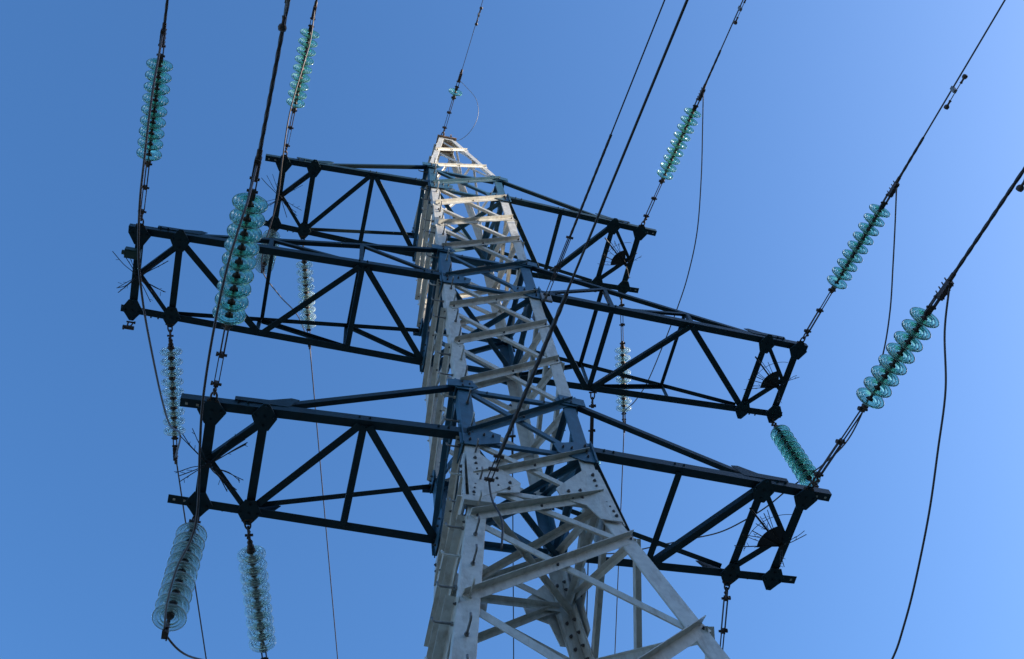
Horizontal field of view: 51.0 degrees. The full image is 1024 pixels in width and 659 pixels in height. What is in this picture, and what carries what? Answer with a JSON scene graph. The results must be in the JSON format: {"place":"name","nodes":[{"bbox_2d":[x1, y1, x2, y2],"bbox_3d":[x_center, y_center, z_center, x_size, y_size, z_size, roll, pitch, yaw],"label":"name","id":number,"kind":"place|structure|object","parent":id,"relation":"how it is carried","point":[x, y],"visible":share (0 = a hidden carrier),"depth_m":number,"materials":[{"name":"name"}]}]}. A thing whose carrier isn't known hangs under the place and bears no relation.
{"place":"outdoors","nodes":[
{"label":"outdoors","id":0,"kind":"place"},
{"bbox_2d":[0,0,1023,658],"label":"sky","id":1,"kind":"structure","parent":0,"point":[813,109],"materials":[{"name":"blue"}]},
{"bbox_2d":[484,0,688,482],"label":"telecom cable","id":2,"kind":"object","parent":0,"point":[499,456],"visible":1,"depth_m":8.24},
{"bbox_2d":[488,481,503,550],"bbox_3d":[-0.122,1.549,8.999,0.075,0.984,0.070,-11,-64,-2],"label":"cable tail","id":3,"kind":"object","parent":2,"relation":"hanging from","point":[502,525],"visible":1,"depth_m":8.91},
{"bbox_3d":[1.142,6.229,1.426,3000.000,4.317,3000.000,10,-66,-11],"label":"ground","id":4,"kind":"structure","parent":0,"visible":0},
{"bbox_2d":[120,134,831,658],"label":"transmission tower","id":5,"kind":"structure","parent":4,"relation":"on","point":[454,536],"depth_m":11.50,"materials":[{"name":"grey metal"}]},
{"bbox_2d":[122,321,135,329],"bbox_3d":[-4.901,-0.051,13.744,0.140,0.237,0.040,10,-66,-11],"label":"empty shackle","id":6,"kind":"object","parent":5,"relation":"hanging from","point":[129,327],"visible":1,"depth_m":13.69,"materials":[{"name":"black metal"}]},
{"bbox_2d":[121,246,141,259],"bbox_3d":[-4.753,-0.952,13.402,0.225,0.106,0.120,10,-66,-11],"label":"monitoring box","id":7,"kind":"object","parent":5,"relation":"attached to","point":[129,252],"visible":0.94,"depth_m":13.36,"materials":[{"name":"grey metal"}]},
{"bbox_2d":[112,251,167,301],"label":"bird spikes","id":8,"kind":"object","parent":5,"relation":"attached to","point":[142,273],"visible":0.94,"depth_m":13.54,"materials":[{"name":"black metal"}]},
{"bbox_2d":[136,23,172,226],"bbox_3d":[-4.203,-2.309,12.521,0.291,0.658,2.667,12,-67,-12],"label":"insulator string","id":9,"kind":"object","parent":5,"relation":"attached to","point":[160,100],"visible":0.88,"depth_m":12.36,"materials":[{"name":"teal glass"}]},
{"bbox_2d":[163,0,168,23],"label":"conductor","id":10,"kind":"object","parent":9,"relation":"attached to","point":[165,12],"visible":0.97,"depth_m":11.66,"materials":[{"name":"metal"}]},
{"bbox_2d":[159,323,185,463],"bbox_3d":[-4.513,0.873,14.291,0.291,0.349,2.078,2,-65,-8],"label":"insulator string","id":11,"kind":"object","parent":5,"relation":"attached to","point":[172,391],"visible":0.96,"depth_m":14.20,"materials":[{"name":"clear glass"}]},
{"bbox_2d":[137,33,180,458],"bbox_3d":[-4.037,-0.375,12.417,0.176,2.240,5.791,4,-65,-9],"label":"jumper cable","id":12,"kind":"object","parent":11,"relation":"hanging from","point":[139,213],"visible":1,"depth_m":11.34,"materials":[{"name":"metal"}]},
{"bbox_2d":[176,464,206,658],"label":"conductor","id":13,"kind":"object","parent":11,"relation":"attached to","point":[195,583],"visible":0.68,"depth_m":15.56,"materials":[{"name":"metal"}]},
{"bbox_2d":[152,515,206,640],"bbox_3d":[-2.980,2.157,9.713,0.291,1.817,0.291,10,-66,-11],"label":"insulator string","id":14,"kind":"object","parent":5,"relation":"attached to","point":[182,590],"visible":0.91,"depth_m":9.49,"materials":[{"name":"teal glass"}]},
{"bbox_2d":[163,163,257,658],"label":"jumper cable","id":15,"kind":"object","parent":14,"relation":"hanging from","point":[202,406],"visible":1,"depth_m":7.93,"materials":[{"name":"metal"}]},
{"bbox_2d":[174,428,247,490],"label":"bird spikes","id":16,"kind":"object","parent":5,"relation":"attached to","point":[208,463],"visible":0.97,"depth_m":10.23,"materials":[{"name":"black metal"}]},
{"bbox_2d":[207,149,267,402],"bbox_3d":[-2.382,-0.363,9.209,0.291,0.660,2.676,12,-67,-12],"label":"insulator string","id":17,"kind":"object","parent":5,"relation":"attached to","point":[234,303],"visible":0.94,"depth_m":9.03,"materials":[{"name":"teal glass"}]},
{"bbox_2d":[258,3,289,150],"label":"conductor","id":18,"kind":"object","parent":17,"relation":"attached to","point":[272,84],"visible":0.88,"depth_m":8.10,"materials":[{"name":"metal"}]},
{"bbox_2d":[278,0,290,31],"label":"vibration damper","id":19,"kind":"object","parent":18,"relation":"attached to","point":[282,27],"visible":1,"depth_m":7.70,"materials":[{"name":"metal"}]},
{"bbox_2d":[237,519,276,658],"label":"insulator string","id":20,"kind":"object","parent":5,"relation":"attached to","point":[254,577],"visible":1,"depth_m":10.95,"materials":[{"name":"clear glass"}]},
{"bbox_2d":[255,228,279,273],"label":"insulator string","id":21,"kind":"object","parent":5,"relation":"attached to","point":[273,233],"visible":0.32,"depth_m":16.35,"materials":[{"name":"teal glass"}]},
{"bbox_2d":[262,174,302,216],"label":"bird spikes","id":22,"kind":"object","parent":5,"relation":"attached to","point":[281,199],"visible":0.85,"depth_m":17.41,"materials":[{"name":"black metal"}]},
{"bbox_2d":[281,1,319,157],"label":"insulator string","id":23,"kind":"object","parent":5,"relation":"attached to","point":[300,96],"visible":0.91,"depth_m":16.28,"materials":[{"name":"teal glass"}]},
{"bbox_2d":[296,235,315,348],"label":"insulator string","id":24,"kind":"object","parent":5,"relation":"attached to","point":[305,279],"visible":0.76,"depth_m":18.22,"materials":[{"name":"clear glass"}]},
{"bbox_2d":[261,9,314,330],"bbox_3d":[-3.444,-1.898,16.524,0.645,2.296,5.855,3,-65,-8],"label":"jumper cable","id":25,"kind":"object","parent":24,"relation":"hanging from","point":[282,161],"visible":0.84,"depth_m":15.36,"materials":[{"name":"metal"}]},
{"bbox_2d":[309,349,337,658],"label":"conductor","id":26,"kind":"object","parent":24,"relation":"attached to","point":[324,509],"visible":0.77,"depth_m":20.25,"materials":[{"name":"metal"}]},
{"bbox_2d":[441,69,462,134],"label":"insulator string","id":27,"kind":"object","parent":5,"relation":"attached to","point":[455,92],"visible":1,"depth_m":21.94,"materials":[{"name":"teal glass"}]},
{"bbox_2d":[449,81,478,140],"bbox_3d":[-0.938,-4.301,21.534,0.434,1.070,1.111,10,-66,-11],"label":"bonding wire","id":28,"kind":"object","parent":27,"relation":"attached to","point":[477,117],"visible":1,"depth_m":21.32,"materials":[{"name":"metal"}]},
{"bbox_2d":[462,0,482,68],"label":"earth wire","id":29,"kind":"object","parent":27,"relation":"attached to","point":[471,38],"visible":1,"depth_m":21.24,"materials":[{"name":"metal"}]},
{"bbox_2d":[475,7,482,25],"bbox_3d":[-0.649,-6.097,20.878,0.066,0.190,0.386,12,-67,-12],"label":"vibration damper","id":30,"kind":"object","parent":29,"relation":"attached to","point":[478,16],"visible":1,"depth_m":20.86,"materials":[{"name":"metal"}]},
{"bbox_2d":[509,403,515,658],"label":"telecom cable","id":31,"kind":"object","parent":5,"relation":"attached to","point":[512,436],"visible":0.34,"depth_m":14.77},
{"bbox_2d":[580,391,600,531],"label":"insulator string","id":32,"kind":"object","parent":5,"relation":"attached to","point":[592,429],"visible":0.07,"depth_m":15.22,"materials":[{"name":"black glass"}]},
{"bbox_2d":[586,563,588,613],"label":"conductor","id":33,"kind":"object","parent":32,"relation":"attached to","point":[587,590],"visible":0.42,"depth_m":16.41,"materials":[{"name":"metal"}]},
{"bbox_2d":[543,0,664,295],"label":"telecom cable","id":34,"kind":"object","parent":5,"relation":"attached to","point":[558,267],"visible":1,"depth_m":13.04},
{"bbox_2d":[600,238,640,277],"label":"bird spikes","id":35,"kind":"object","parent":5,"relation":"attached to","point":[619,258],"visible":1,"depth_m":18.53,"materials":[{"name":"black metal"}]},
{"bbox_2d":[614,297,631,432],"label":"insulator string","id":36,"kind":"object","parent":5,"relation":"attached to","point":[622,357],"visible":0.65,"depth_m":19.39,"materials":[{"name":"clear glass"}]},
{"bbox_2d":[614,433,623,653],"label":"conductor","id":37,"kind":"object","parent":36,"relation":"attached to","point":[619,548],"visible":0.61,"depth_m":21.18,"materials":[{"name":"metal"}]},
{"bbox_2d":[623,91,703,422],"bbox_3d":[2.536,-0.663,17.703,0.180,1.854,6.401,4,-65,-9],"label":"jumper cable","id":38,"kind":"object","parent":36,"relation":"hanging from","point":[693,249],"visible":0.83,"depth_m":16.62,"materials":[{"name":"metal"}]},
{"bbox_2d":[639,84,706,227],"bbox_3d":[2.623,-2.789,17.570,0.291,0.660,2.676,12,-67,-12],"label":"insulator string","id":39,"kind":"object","parent":5,"relation":"attached to","point":[668,167],"visible":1,"depth_m":17.42,"materials":[{"name":"teal glass"}]},
{"bbox_2d":[705,0,742,84],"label":"conductor","id":40,"kind":"object","parent":39,"relation":"attached to","point":[712,68],"visible":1,"depth_m":16.48,"materials":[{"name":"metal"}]},
{"bbox_2d":[733,0,745,24],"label":"vibration damper","id":41,"kind":"object","parent":40,"relation":"attached to","point":[740,10],"visible":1,"depth_m":16.03,"materials":[{"name":"metal"}]},
{"bbox_2d":[718,580,732,648],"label":"insulator string","id":42,"kind":"object","parent":5,"relation":"attached to","point":[725,597],"visible":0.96,"depth_m":11.73,"materials":[{"name":"black metal"}]},
{"bbox_2d":[891,286,950,658],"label":"jumper cable","id":43,"kind":"object","parent":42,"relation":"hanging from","point":[932,490],"visible":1,"depth_m":9.36,"materials":[{"name":"metal"}]},
{"bbox_2d":[734,507,805,566],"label":"bird spikes","id":44,"kind":"object","parent":5,"relation":"attached to","point":[771,537],"visible":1,"depth_m":11.36,"materials":[{"name":"black metal"}]},
{"bbox_2d":[744,356,798,402],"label":"bird spikes","id":45,"kind":"object","parent":5,"relation":"attached to","point":[770,380],"visible":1,"depth_m":15.22,"materials":[{"name":"black metal"}]},
{"bbox_2d":[770,418,820,487],"bbox_3d":[3.855,1.684,14.762,0.291,1.827,0.291,10,-66,-11],"label":"insulator string","id":46,"kind":"object","parent":5,"relation":"attached to","point":[795,456],"visible":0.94,"depth_m":14.63,"materials":[{"name":"teal glass"}]},
{"bbox_2d":[607,186,896,553],"bbox_3d":[3.537,1.325,14.327,1.132,1.900,6.844,28,-71,-18],"label":"jumper cable","id":47,"kind":"object","parent":46,"relation":"hanging from","point":[879,365],"visible":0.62,"depth_m":13.36,"materials":[{"name":"metal"}]},
{"bbox_2d":[797,176,900,343],"bbox_3d":[4.456,-0.849,14.254,0.291,0.667,2.706,12,-67,-12],"label":"insulator string","id":48,"kind":"object","parent":5,"relation":"attached to","point":[852,256],"visible":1,"depth_m":14.09,"materials":[{"name":"teal glass"}]},
{"bbox_2d":[899,0,1005,177],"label":"conductor","id":49,"kind":"object","parent":48,"relation":"attached to","point":[915,150],"visible":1,"depth_m":12.83,"materials":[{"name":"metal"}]},
{"bbox_2d":[943,74,967,109],"bbox_3d":[5.236,-2.814,12.697,0.066,0.198,0.452,12,-67,-12],"label":"vibration damper","id":50,"kind":"object","parent":49,"relation":"attached to","point":[954,90],"visible":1,"depth_m":12.70,"materials":[{"name":"metal"}]},
{"bbox_2d":[803,273,955,490],"bbox_3d":[3.513,0.595,10.362,0.291,0.686,2.788,12,-67,-12],"label":"insulator string","id":51,"kind":"object","parent":5,"relation":"attached to","point":[878,385],"visible":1,"depth_m":10.14,"materials":[{"name":"teal glass"}]},
{"bbox_2d":[952,167,1023,274],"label":"conductor","id":52,"kind":"object","parent":51,"relation":"attached to","point":[990,219],"visible":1,"depth_m":9.21,"materials":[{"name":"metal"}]},
{"bbox_2d":[1016,180,1023,191],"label":"vibration damper","id":53,"kind":"object","parent":52,"relation":"attached to","point":[1019,187],"visible":1,"depth_m":8.90,"materials":[{"name":"metal"}]}
]}

